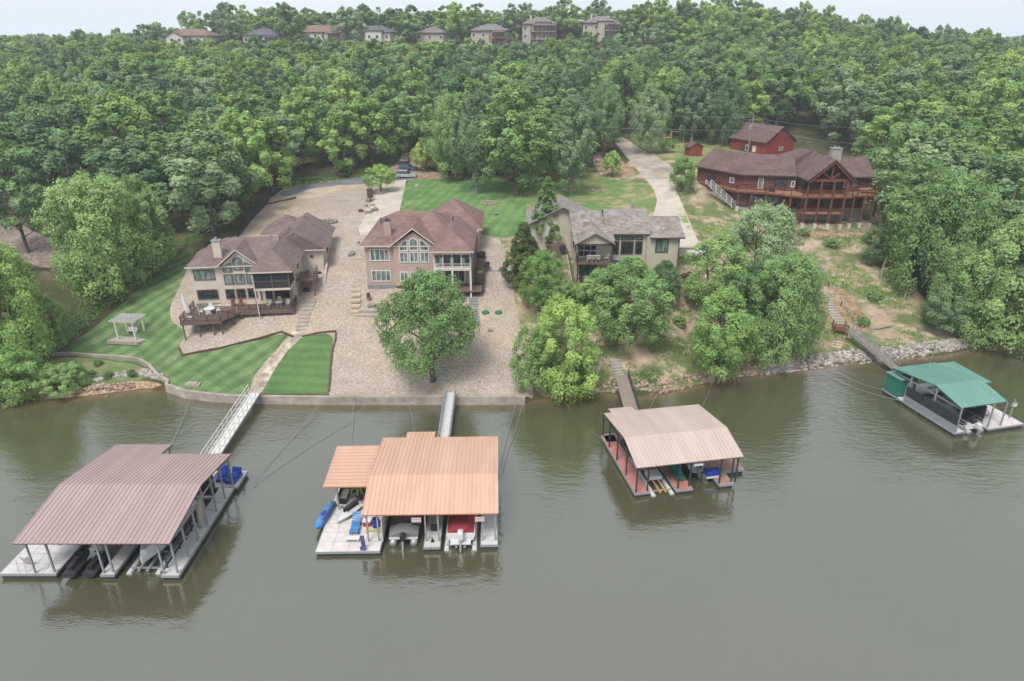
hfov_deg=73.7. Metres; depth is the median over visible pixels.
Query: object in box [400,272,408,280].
window
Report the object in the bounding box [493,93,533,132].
forest tree
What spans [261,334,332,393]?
lawn
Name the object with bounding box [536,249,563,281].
grass patch
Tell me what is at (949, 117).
forest tree
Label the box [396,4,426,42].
forest tree
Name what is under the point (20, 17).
sky
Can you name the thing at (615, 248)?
window
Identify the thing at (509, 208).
lawn
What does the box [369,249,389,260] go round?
window
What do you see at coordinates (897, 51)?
forest tree
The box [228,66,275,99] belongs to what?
forest tree
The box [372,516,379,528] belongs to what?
barrel
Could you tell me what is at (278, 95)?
forest tree
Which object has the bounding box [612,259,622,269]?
door
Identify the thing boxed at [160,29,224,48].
ridge house
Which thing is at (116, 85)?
forest tree
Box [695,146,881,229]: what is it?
house
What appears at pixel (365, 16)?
forest tree
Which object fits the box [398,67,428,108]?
forest tree
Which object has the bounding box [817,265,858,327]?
handrail
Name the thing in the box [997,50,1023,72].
forest tree
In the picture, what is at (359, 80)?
forest tree
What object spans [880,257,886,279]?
dead trunk
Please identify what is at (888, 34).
woodland
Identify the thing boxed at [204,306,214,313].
patio table
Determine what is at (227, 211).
forest tree
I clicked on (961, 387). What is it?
dock
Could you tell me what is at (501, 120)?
forest tree
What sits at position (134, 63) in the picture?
forest tree
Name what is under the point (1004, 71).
forest tree
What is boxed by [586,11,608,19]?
forest tree
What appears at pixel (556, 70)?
forest tree
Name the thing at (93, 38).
forest tree
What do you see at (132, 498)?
boat dock
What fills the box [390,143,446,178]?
track
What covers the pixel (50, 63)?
forest tree
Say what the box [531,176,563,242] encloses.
pine tree
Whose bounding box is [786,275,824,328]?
shore tree
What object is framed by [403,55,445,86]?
forest tree
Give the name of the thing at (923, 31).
forest tree
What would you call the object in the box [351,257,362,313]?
staircase
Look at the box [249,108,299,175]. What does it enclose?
forest tree
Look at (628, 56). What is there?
forest tree
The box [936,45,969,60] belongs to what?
forest tree
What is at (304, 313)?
staircase
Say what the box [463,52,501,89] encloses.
forest tree
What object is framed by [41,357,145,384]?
planting bed
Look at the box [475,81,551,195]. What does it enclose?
oak tree
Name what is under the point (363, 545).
paddle
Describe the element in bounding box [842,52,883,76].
forest tree
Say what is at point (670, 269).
broadleaf tree
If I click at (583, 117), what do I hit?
oak tree
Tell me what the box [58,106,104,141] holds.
forest tree
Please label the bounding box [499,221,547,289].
juniper
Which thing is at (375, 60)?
forest tree
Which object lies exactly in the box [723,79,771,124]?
forest tree
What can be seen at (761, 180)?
door
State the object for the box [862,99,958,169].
forest tree
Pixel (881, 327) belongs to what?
fallen log
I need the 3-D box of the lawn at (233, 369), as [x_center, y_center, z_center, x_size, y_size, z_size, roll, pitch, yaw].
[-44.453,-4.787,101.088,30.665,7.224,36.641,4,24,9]
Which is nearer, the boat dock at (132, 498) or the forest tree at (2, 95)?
the boat dock at (132, 498)
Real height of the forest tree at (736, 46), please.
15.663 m
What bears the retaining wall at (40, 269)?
on the forest floor
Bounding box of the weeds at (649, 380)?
[566,255,715,388]
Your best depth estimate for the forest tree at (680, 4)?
286.03 m
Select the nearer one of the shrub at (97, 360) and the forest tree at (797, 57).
the shrub at (97, 360)
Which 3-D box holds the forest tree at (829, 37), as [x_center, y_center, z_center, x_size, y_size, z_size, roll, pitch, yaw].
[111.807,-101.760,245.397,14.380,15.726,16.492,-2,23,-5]
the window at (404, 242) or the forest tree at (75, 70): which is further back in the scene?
the forest tree at (75, 70)
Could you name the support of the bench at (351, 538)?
on the boat dock at (433, 477)
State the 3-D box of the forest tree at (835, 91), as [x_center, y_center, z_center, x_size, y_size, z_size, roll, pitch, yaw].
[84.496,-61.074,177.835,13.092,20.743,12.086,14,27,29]
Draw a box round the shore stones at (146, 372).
[90,368,163,381]
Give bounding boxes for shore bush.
[0,338,58,409]
[37,361,92,400]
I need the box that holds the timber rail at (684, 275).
[675,272,690,279]
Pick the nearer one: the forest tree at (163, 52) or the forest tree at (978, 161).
the forest tree at (978, 161)
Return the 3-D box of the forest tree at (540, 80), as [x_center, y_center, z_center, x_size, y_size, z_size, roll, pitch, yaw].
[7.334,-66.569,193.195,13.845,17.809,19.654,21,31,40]
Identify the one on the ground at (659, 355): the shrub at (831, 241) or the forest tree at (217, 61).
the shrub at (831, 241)
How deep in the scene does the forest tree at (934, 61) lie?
199.25 m
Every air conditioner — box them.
[477,252,484,258]
[484,262,489,267]
[559,245,565,252]
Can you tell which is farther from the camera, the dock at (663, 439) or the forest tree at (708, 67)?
the forest tree at (708, 67)
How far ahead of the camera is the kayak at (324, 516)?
61.65 m
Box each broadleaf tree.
[517,248,561,311]
[576,267,625,316]
[586,255,677,348]
[649,259,682,301]
[682,228,751,311]
[723,257,784,341]
[727,197,804,310]
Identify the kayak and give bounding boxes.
[196,494,203,527]
[314,501,333,528]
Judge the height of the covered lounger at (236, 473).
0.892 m
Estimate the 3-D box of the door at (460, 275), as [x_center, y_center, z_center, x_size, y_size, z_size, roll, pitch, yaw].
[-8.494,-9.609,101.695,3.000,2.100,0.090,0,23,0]
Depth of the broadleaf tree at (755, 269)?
90.10 m
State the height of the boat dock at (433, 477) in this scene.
5.045 m
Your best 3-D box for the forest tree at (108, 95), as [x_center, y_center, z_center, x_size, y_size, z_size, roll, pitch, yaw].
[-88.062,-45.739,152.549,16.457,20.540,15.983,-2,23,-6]
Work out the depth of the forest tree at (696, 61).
223.31 m
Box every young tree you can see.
[71,260,109,301]
[362,163,396,191]
[409,139,435,170]
[602,150,622,176]
[668,157,696,191]
[860,222,894,265]
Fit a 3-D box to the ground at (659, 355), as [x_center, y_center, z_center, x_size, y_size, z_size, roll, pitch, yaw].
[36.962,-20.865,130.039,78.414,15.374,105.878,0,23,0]
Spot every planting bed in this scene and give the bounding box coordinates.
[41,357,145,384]
[400,206,412,210]
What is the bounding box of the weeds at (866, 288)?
[767,235,942,357]
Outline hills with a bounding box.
[20,36,1021,41]
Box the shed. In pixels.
[684,141,704,155]
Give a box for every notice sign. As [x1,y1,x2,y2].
[411,518,420,521]
[475,517,483,521]
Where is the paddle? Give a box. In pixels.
[360,535,365,550]
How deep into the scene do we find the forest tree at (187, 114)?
147.65 m
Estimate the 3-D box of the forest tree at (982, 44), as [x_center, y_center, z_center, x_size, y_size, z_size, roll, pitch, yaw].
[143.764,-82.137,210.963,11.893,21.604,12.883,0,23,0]
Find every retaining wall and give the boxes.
[30,267,66,271]
[263,197,295,204]
[322,260,327,286]
[473,269,512,271]
[679,247,700,254]
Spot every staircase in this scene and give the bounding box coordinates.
[295,300,316,331]
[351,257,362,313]
[436,332,451,383]
[469,297,479,323]
[474,252,485,293]
[545,239,564,260]
[609,359,624,374]
[705,180,735,207]
[821,290,844,324]
[831,340,842,349]
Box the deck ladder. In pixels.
[15,556,30,572]
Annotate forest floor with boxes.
[0,36,1023,400]
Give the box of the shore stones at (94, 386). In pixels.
[1,381,134,397]
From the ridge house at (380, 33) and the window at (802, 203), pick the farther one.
the ridge house at (380, 33)
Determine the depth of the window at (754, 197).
130.25 m
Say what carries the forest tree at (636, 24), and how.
on the forest floor
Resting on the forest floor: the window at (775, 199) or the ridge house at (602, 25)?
the ridge house at (602, 25)
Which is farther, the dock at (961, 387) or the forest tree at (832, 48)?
the forest tree at (832, 48)
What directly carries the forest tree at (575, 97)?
on the forest floor
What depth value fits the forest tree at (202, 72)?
190.89 m
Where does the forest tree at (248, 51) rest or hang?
on the forest floor
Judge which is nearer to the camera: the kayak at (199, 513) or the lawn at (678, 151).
the kayak at (199, 513)
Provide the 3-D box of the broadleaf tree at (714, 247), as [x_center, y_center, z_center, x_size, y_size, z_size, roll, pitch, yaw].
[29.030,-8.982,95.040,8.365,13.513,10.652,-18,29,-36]
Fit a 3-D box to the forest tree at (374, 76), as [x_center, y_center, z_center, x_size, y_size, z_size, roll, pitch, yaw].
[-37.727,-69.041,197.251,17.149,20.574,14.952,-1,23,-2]
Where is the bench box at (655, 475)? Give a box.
[644,469,661,479]
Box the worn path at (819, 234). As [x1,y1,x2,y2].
[795,231,878,237]
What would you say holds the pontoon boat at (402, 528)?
on the water
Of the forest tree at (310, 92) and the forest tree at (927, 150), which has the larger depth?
the forest tree at (310, 92)
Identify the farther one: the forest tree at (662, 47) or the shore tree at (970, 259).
the forest tree at (662, 47)
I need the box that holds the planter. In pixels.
[475,270,483,282]
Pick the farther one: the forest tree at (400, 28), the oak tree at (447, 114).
the forest tree at (400, 28)
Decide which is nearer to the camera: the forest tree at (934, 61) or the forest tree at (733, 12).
the forest tree at (934, 61)
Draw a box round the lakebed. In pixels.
[25,347,1017,403]
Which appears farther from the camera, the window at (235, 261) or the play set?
the play set
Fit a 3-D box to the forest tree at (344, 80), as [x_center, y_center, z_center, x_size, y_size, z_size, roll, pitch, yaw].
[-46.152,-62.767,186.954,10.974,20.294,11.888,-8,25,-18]
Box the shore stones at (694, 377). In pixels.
[567,361,764,396]
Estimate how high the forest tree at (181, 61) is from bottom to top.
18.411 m
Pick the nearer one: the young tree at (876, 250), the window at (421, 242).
the window at (421, 242)
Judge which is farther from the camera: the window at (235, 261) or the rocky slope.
the rocky slope
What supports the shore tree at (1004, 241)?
on the ground at (659, 355)
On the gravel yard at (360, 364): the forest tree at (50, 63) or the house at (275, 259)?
the house at (275, 259)
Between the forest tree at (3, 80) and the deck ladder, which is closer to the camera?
the deck ladder
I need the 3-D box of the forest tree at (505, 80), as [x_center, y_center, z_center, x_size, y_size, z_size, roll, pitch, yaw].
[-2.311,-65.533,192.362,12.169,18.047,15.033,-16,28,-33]
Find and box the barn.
[729,122,797,153]
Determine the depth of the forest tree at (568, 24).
278.55 m
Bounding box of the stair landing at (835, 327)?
[832,320,848,336]
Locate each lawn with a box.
[61,247,287,393]
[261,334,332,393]
[401,176,526,237]
[519,167,656,214]
[631,132,744,163]
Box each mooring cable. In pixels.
[252,399,372,481]
[253,398,323,475]
[501,399,523,469]
[814,368,900,400]
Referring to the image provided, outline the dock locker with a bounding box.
[884,370,917,396]
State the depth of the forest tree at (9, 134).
135.47 m
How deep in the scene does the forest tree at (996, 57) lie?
182.47 m
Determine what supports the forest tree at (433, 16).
on the forest floor
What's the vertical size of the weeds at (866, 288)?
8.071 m
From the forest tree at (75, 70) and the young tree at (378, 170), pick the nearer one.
the young tree at (378, 170)
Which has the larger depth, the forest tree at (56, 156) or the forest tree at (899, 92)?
the forest tree at (899, 92)
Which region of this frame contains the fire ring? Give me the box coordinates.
[481,200,497,204]
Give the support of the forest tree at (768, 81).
on the forest floor
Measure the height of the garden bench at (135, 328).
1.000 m
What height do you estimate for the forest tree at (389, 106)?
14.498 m
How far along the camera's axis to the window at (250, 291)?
98.69 m
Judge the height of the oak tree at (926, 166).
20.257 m
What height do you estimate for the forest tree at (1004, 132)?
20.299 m
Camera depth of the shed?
168.00 m
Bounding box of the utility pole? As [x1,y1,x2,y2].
[747,115,758,152]
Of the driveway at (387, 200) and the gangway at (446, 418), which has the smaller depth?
the gangway at (446, 418)
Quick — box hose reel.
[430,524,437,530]
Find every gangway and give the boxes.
[200,385,259,453]
[437,385,455,436]
[615,370,640,409]
[846,324,900,369]
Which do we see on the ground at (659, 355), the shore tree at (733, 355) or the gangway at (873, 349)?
the shore tree at (733, 355)
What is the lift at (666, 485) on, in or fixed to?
on the water
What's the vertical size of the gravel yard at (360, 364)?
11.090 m
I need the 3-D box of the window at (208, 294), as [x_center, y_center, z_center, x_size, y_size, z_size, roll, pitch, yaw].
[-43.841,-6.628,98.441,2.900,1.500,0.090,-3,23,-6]
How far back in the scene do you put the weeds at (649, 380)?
90.75 m
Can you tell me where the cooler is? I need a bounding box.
[362,518,371,526]
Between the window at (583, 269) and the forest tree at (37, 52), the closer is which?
the window at (583, 269)
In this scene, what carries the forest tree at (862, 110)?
on the forest floor
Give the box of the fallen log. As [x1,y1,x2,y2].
[875,322,896,329]
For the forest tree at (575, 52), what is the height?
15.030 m
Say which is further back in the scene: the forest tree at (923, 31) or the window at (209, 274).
the forest tree at (923, 31)
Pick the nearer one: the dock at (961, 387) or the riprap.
the dock at (961, 387)
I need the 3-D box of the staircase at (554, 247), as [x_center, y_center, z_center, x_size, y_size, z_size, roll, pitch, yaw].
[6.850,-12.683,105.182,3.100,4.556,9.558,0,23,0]
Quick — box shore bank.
[18,381,160,399]
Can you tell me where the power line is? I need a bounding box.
[361,88,687,116]
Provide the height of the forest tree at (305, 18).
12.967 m
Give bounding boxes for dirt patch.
[593,151,634,177]
[816,283,868,346]
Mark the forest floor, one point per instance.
(806, 134)
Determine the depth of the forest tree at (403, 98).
180.65 m
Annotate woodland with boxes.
[0,0,1023,229]
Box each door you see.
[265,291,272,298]
[274,289,292,298]
[445,271,464,282]
[544,228,549,240]
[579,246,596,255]
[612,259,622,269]
[740,145,751,152]
[757,178,763,188]
[803,181,812,191]
[814,182,824,191]
[828,182,837,191]
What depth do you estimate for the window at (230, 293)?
98.35 m
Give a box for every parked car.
[396,170,416,177]
[398,163,417,170]
[400,155,408,163]
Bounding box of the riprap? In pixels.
[760,334,984,374]
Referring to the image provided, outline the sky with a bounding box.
[0,0,1023,37]
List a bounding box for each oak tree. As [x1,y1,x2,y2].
[0,148,47,252]
[0,241,56,375]
[5,292,72,355]
[29,167,168,312]
[109,173,179,271]
[371,266,482,383]
[425,90,473,181]
[448,88,502,193]
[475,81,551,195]
[550,94,596,194]
[587,77,626,157]
[628,81,670,153]
[677,72,713,140]
[705,77,749,146]
[881,164,1019,301]
[883,156,952,271]
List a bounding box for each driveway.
[248,184,365,236]
[358,180,405,234]
[646,178,698,246]
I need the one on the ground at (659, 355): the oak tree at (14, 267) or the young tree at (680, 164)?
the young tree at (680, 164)
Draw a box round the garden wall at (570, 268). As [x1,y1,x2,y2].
[567,249,572,282]
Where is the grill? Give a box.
[302,287,309,291]
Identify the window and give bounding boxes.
[193,269,215,280]
[196,289,218,299]
[222,262,232,272]
[223,274,234,284]
[225,289,235,298]
[232,257,242,270]
[234,274,245,283]
[236,288,246,298]
[244,262,252,271]
[245,273,252,283]
[247,288,257,297]
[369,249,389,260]
[371,270,390,281]
[399,240,407,250]
[399,252,408,262]
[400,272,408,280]
[409,238,417,250]
[409,252,418,262]
[419,240,428,250]
[420,252,428,262]
[579,265,596,274]
[613,241,619,253]
[620,241,633,253]
[621,236,633,239]
[634,241,642,253]
[655,239,668,252]
[747,195,757,201]
[766,196,779,203]
[773,179,787,187]
[800,198,808,206]
[812,198,820,206]
[823,199,830,206]
[825,168,835,176]
[845,198,857,203]
[851,181,858,187]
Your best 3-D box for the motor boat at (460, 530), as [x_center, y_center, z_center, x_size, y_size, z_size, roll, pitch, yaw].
[-4.524,15.709,62.199,2.575,1.739,8.520,0,23,-1]
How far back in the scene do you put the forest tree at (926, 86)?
169.19 m
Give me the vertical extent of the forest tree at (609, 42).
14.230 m
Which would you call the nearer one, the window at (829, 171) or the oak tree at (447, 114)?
the window at (829, 171)
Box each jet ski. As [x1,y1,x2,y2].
[61,549,89,577]
[82,549,108,576]
[336,499,362,522]
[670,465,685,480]
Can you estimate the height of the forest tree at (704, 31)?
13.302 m
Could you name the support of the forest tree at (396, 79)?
on the forest floor
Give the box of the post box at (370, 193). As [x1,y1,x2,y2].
[366,188,372,200]
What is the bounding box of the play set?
[661,130,683,143]
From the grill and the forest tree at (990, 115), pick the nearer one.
the grill
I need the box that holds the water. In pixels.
[0,348,1023,680]
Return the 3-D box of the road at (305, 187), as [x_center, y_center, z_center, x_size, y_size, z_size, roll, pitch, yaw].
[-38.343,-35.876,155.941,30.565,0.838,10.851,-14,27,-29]
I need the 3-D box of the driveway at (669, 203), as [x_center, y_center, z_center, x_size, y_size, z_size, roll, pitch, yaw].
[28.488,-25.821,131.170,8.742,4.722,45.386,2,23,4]
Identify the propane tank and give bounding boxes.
[686,250,704,259]
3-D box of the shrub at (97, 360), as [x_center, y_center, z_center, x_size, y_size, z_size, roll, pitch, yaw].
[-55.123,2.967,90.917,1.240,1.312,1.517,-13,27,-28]
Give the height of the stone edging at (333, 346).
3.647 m
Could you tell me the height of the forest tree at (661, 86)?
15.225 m
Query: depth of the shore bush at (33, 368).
82.32 m
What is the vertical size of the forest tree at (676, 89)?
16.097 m
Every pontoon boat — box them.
[389,515,421,551]
[921,395,983,437]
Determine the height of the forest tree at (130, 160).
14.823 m
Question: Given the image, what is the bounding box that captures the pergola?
[107,313,146,344]
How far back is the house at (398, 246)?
100.82 m
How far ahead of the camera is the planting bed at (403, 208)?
134.74 m
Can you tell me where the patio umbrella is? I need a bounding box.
[181,294,191,317]
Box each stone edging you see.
[178,331,293,355]
[302,330,335,390]
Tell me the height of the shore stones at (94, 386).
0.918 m
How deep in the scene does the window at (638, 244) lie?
101.35 m
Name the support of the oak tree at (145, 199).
on the forest floor
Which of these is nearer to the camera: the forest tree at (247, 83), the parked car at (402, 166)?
the parked car at (402, 166)
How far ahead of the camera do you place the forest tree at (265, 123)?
142.50 m
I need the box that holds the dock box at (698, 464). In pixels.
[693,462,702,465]
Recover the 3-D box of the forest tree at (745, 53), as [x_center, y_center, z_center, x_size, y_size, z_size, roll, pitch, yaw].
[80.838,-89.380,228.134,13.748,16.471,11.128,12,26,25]
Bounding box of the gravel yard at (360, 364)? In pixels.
[170,184,532,398]
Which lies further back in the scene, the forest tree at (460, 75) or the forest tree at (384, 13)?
the forest tree at (384, 13)
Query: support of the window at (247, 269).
in the house at (275, 259)
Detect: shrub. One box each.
[93,358,102,365]
[101,371,113,378]
[126,369,136,376]
[539,275,576,324]
[569,283,587,310]
[660,139,674,151]
[671,315,686,325]
[796,228,810,235]
[823,238,839,246]
[857,316,871,324]
[867,290,881,299]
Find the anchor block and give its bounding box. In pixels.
[184,381,201,386]
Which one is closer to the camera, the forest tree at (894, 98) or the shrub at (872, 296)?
the shrub at (872, 296)
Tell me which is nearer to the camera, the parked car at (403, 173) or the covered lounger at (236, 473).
the covered lounger at (236, 473)
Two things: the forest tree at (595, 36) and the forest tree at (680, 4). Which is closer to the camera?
the forest tree at (595, 36)
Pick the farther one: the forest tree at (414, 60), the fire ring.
the forest tree at (414, 60)
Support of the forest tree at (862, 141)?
on the forest floor
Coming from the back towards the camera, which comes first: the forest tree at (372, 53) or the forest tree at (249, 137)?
the forest tree at (372, 53)
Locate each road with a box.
[280,174,411,195]
[615,137,673,178]
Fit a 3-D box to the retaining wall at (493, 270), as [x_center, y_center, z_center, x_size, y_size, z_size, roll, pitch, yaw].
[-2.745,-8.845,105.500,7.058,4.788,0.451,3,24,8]
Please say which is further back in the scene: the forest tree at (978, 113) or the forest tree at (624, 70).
the forest tree at (624, 70)
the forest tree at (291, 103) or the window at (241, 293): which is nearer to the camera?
the window at (241, 293)
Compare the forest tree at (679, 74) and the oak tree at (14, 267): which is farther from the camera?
the forest tree at (679, 74)
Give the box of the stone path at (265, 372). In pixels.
[249,319,306,392]
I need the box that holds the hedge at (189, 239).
[41,233,203,352]
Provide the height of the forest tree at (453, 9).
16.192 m
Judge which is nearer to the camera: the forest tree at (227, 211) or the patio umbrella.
the patio umbrella
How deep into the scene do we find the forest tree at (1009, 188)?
108.66 m
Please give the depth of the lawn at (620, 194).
141.72 m
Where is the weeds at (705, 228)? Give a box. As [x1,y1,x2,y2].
[677,192,765,276]
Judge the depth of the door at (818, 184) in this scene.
126.89 m
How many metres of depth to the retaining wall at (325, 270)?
105.29 m
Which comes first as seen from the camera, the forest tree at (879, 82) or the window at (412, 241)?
the window at (412, 241)
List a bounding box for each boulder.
[348,250,354,255]
[365,208,372,213]
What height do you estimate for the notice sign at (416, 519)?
0.450 m
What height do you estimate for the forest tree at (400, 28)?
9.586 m
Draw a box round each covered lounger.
[216,465,228,481]
[225,466,242,483]
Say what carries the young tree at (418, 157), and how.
on the track
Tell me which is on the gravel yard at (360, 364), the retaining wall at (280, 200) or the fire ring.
the retaining wall at (280, 200)
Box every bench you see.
[127,327,137,333]
[345,536,359,542]
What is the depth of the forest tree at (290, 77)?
185.84 m
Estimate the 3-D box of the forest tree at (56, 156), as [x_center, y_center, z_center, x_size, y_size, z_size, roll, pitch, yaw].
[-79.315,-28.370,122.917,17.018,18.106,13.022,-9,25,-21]
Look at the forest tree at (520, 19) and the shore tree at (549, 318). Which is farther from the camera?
the forest tree at (520, 19)
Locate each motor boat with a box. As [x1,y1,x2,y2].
[140,500,195,563]
[446,515,475,551]
[685,462,704,478]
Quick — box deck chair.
[349,511,361,534]
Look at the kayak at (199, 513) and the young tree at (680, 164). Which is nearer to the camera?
the kayak at (199, 513)
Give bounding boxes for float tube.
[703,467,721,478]
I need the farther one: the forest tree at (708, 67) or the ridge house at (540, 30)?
the ridge house at (540, 30)
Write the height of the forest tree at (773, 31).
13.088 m
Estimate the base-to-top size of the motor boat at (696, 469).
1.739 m
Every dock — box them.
[0,444,247,579]
[315,431,498,555]
[601,404,743,497]
[882,361,1023,436]
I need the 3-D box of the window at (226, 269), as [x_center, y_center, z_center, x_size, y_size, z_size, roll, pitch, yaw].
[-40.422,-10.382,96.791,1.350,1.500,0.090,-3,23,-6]
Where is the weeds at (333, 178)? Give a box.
[275,141,403,187]
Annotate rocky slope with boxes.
[0,215,79,268]
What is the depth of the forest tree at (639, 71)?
198.93 m
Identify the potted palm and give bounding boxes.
[350,488,365,500]
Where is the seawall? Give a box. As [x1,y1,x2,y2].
[52,352,524,404]
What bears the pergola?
on the lawn at (233, 369)
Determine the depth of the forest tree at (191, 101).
152.27 m
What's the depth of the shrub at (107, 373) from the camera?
87.53 m
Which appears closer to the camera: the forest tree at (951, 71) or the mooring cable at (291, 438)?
the mooring cable at (291, 438)
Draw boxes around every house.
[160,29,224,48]
[179,212,335,340]
[241,28,288,44]
[303,25,350,46]
[353,24,401,45]
[359,198,484,297]
[416,26,451,45]
[469,24,511,46]
[521,15,557,44]
[526,194,684,285]
[581,14,620,41]
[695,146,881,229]
[718,117,769,132]
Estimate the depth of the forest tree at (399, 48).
241.80 m
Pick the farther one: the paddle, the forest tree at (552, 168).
the forest tree at (552, 168)
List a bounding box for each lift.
[126,519,195,573]
[444,515,477,550]
[630,458,673,496]
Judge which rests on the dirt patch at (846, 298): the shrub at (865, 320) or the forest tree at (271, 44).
the shrub at (865, 320)
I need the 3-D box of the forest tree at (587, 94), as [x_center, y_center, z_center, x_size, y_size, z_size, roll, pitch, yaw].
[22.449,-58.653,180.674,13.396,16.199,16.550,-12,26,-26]
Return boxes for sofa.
[338,488,349,503]
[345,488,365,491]
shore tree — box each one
[508,322,560,394]
[521,290,602,404]
[546,347,595,403]
[689,284,760,385]
[744,246,830,372]
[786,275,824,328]
[920,279,980,333]
[922,238,1005,337]
[953,214,1023,360]
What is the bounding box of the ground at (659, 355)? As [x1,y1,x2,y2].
[499,151,966,396]
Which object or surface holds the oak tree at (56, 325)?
on the forest floor
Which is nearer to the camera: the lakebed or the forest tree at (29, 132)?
the lakebed
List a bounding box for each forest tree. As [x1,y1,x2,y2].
[0,69,30,100]
[0,90,68,174]
[0,91,21,131]
[0,102,97,176]
[0,123,46,192]
[2,56,37,82]
[2,71,61,124]
[4,123,87,216]
[17,131,118,220]
[24,69,56,95]
[31,43,56,69]
[31,73,81,108]
[32,59,57,74]
[52,94,89,168]
[52,125,105,176]
[55,44,87,81]
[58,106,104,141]
[64,66,95,83]
[73,42,100,58]
[77,78,104,103]
[77,96,152,147]
[82,133,169,211]
[84,54,129,95]
[85,32,120,56]
[85,86,141,148]
[87,69,127,100]
[87,103,151,173]
[103,80,133,129]
[105,151,171,217]
[106,38,136,64]
[113,58,158,83]
[114,88,184,144]
[117,74,164,98]
[128,61,182,93]
[132,24,165,45]
[135,132,204,210]
[138,122,195,173]
[150,75,192,114]
[156,48,180,75]
[157,91,216,140]
[159,129,259,238]
[163,66,204,107]
[170,145,259,221]
[173,111,214,145]
[175,56,211,85]
[176,10,206,28]
[178,106,255,201]
[180,37,205,57]
[182,75,227,123]
[189,65,236,107]
[193,49,229,71]
[196,57,237,106]
[199,13,228,34]
[210,4,246,39]
[212,107,273,209]
[218,39,244,59]
[218,50,242,75]
[227,77,274,116]
[228,47,269,71]
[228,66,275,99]
[229,93,272,150]
[232,86,276,121]
[244,114,298,193]
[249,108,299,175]
[252,7,280,28]
[259,40,295,59]
[264,66,288,86]
[265,111,303,176]
[267,85,306,148]
[268,71,307,111]
[269,1,302,37]
[269,46,301,66]
[276,92,321,170]
[284,41,321,65]
[284,64,325,98]
[287,84,335,156]
[297,52,325,88]
[298,7,324,33]
[300,98,355,163]
[302,71,333,133]
[316,110,367,173]
[319,66,360,116]
[321,37,347,66]
[322,12,341,24]
[324,71,361,121]
[326,52,354,71]
[327,5,368,45]
[334,76,375,124]
[335,94,404,165]
[352,49,380,88]
[353,3,379,29]
[353,63,407,112]
[361,38,384,56]
[366,56,391,108]
[368,7,395,27]
[368,101,420,154]
[374,72,413,129]
[380,43,416,65]
[384,16,414,36]
[389,77,431,147]
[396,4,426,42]
[398,51,429,107]
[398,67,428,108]
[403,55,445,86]
[406,42,439,75]
[408,100,439,137]
[419,107,471,171]
[420,10,443,28]
[427,68,479,112]
[428,45,454,80]
[432,75,465,129]
[444,1,468,38]
[446,60,474,92]
[457,45,477,66]
[459,3,492,28]
[459,77,492,113]
[461,84,500,107]
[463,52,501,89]
[471,92,497,112]
[473,43,502,61]
[479,17,512,33]
[481,108,533,175]
[485,61,532,91]
[489,74,516,93]
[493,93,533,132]
[496,114,550,180]
[498,3,529,38]
[502,49,536,63]
[512,13,534,32]
[522,71,563,113]
[527,45,556,66]
[533,57,571,97]
[533,95,558,130]
[536,116,600,177]
[537,5,567,27]
[543,72,585,118]
[544,108,598,160]
[548,64,591,107]
[550,0,582,38]
[551,94,596,142]
[555,37,593,65]
[560,47,591,68]
[573,58,596,89]
[574,31,601,58]
[580,87,621,145]
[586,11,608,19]
[590,48,617,71]
[599,38,629,69]
[600,53,637,70]
[603,59,641,131]
[611,8,636,33]
[612,34,639,55]
[622,63,658,120]
[625,9,656,39]
[626,47,663,87]
[631,78,676,120]
[633,27,665,50]
[649,22,677,46]
[651,53,674,71]
[652,15,675,45]
[654,43,679,62]
[660,59,694,116]
[662,81,700,139]
[663,67,711,121]
[665,23,701,54]
[668,45,707,72]
[671,2,706,32]
[675,7,707,34]
[683,49,710,76]
[683,62,739,135]
[685,41,725,81]
[689,25,710,46]
[702,7,733,37]
[708,61,737,92]
[711,24,746,41]
[711,46,745,73]
[717,33,735,52]
[722,10,747,35]
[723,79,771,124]
[725,42,754,62]
[725,55,790,116]
[736,46,769,67]
[739,19,763,45]
[743,6,774,26]
[747,36,768,54]
[748,27,781,54]
[757,61,805,125]
[761,20,797,50]
[767,48,804,103]
[770,39,807,59]
[773,27,804,50]
[779,9,810,40]
[795,66,848,124]
[796,55,829,78]
[801,57,862,130]
[806,47,833,66]
[808,33,841,57]
[811,63,863,141]
[815,21,851,47]
[823,41,859,65]
[825,85,894,152]
[834,49,868,75]
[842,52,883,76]
[845,77,896,134]
[849,106,914,169]
[851,38,878,70]
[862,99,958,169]
[862,120,960,207]
[865,64,931,103]
[867,87,931,138]
[871,107,982,183]
[871,137,966,236]
[874,43,914,76]
[879,93,922,156]
[902,26,931,45]
[902,102,978,152]
[902,166,1005,260]
[903,80,945,109]
[907,134,991,180]
[909,38,937,56]
[909,150,987,210]
[916,56,944,76]
[923,71,956,106]
[928,52,978,106]
[935,116,981,146]
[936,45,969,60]
[951,92,995,122]
[952,73,997,114]
[952,200,1023,311]
[960,107,1017,151]
[960,123,1023,182]
[962,37,992,81]
[964,76,1023,149]
[967,65,1020,93]
[971,110,1023,169]
[976,53,1015,71]
[979,154,1023,254]
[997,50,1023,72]
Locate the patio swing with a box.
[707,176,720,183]
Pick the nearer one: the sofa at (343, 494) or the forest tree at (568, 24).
the sofa at (343, 494)
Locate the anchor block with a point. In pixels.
(193, 384)
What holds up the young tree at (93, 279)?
on the forest floor

